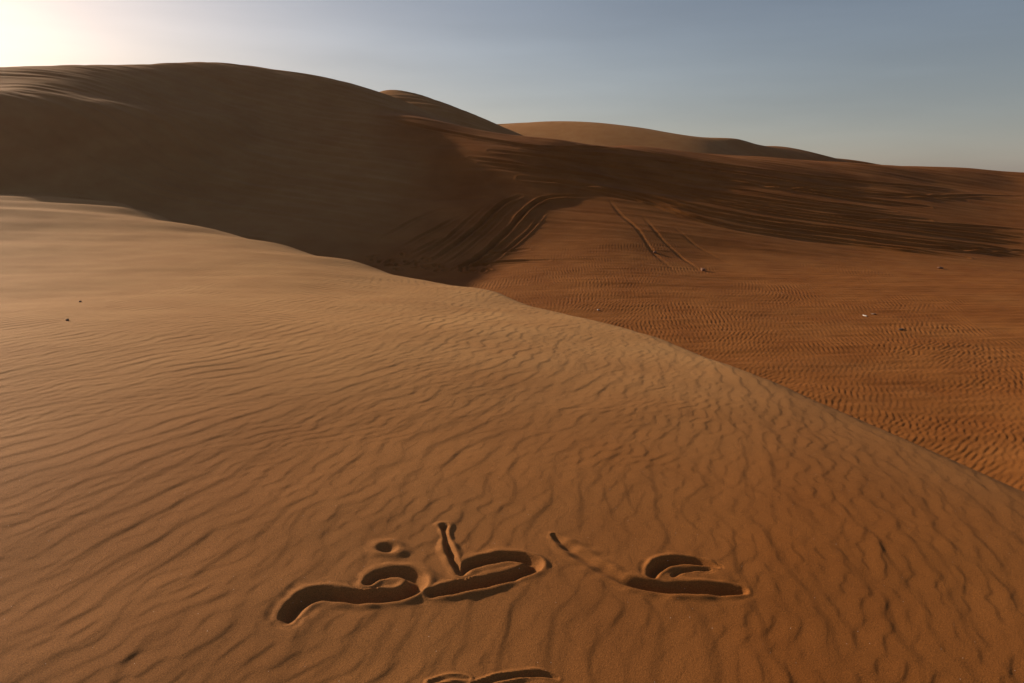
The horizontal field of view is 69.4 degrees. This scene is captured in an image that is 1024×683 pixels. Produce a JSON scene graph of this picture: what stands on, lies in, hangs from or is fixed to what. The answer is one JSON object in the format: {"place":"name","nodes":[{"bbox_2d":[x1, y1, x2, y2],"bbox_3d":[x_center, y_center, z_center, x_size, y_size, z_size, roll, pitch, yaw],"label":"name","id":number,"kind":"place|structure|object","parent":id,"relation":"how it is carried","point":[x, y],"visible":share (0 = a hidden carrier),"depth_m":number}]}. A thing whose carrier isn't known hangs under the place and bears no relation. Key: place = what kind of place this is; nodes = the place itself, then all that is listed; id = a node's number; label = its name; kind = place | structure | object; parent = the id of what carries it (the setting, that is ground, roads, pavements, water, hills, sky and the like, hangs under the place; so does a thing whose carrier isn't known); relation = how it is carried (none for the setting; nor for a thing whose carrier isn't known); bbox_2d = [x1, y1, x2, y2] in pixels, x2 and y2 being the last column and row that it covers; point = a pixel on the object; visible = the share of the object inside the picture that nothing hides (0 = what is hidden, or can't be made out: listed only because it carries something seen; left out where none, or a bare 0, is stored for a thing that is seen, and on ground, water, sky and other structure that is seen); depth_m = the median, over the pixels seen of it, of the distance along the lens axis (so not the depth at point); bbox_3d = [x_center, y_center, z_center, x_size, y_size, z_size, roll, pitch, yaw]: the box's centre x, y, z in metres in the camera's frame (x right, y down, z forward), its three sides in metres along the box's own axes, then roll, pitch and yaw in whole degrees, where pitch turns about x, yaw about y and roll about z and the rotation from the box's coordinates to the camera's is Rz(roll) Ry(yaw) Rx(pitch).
{"place":"outdoors","nodes":[
{"label":"outdoors","id":0,"kind":"place"},
{"bbox_2d":[0,62,460,269],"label":"tall dune","id":1,"kind":"structure","parent":0,"point":[315,165],"depth_m":35.13},
{"bbox_2d":[380,90,522,135],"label":"dune shoulder","id":2,"kind":"object","parent":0,"point":[456,115],"visible":0.14,"depth_m":54.67},
{"bbox_2d":[0,192,1023,682],"bbox_3d":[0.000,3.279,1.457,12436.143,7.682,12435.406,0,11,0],"label":"dune","id":3,"kind":"structure","parent":0,"point":[216,448],"depth_m":3.52},
{"bbox_2d":[427,674,472,682],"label":"sand groove","id":4,"kind":"object","parent":3,"relation":"on","point":[445,678],"visible":1,"depth_m":2.24},
{"bbox_2d":[271,522,751,626],"bbox_3d":[-0.001,0.877,2.895,1.729,0.115,0.661,-2,11,-10],"label":"sand writing","id":5,"kind":"object","parent":3,"relation":"on","point":[298,603],"visible":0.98,"depth_m":2.79},
{"bbox_2d":[470,668,560,682],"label":"sand groove","id":6,"kind":"object","parent":3,"relation":"on","point":[519,674],"visible":1,"depth_m":2.27},
{"bbox_2d":[0,0,1023,171],"label":"sky","id":7,"kind":"structure","parent":0,"point":[928,83]},
{"bbox_2d":[498,121,879,164],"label":"distant dune","id":8,"kind":"structure","parent":0,"point":[600,134],"depth_m":87.23},
{"bbox_2d":[380,114,1023,491],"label":"sand basin","id":9,"kind":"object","parent":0,"point":[807,265],"visible":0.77,"depth_m":28.23}
]}

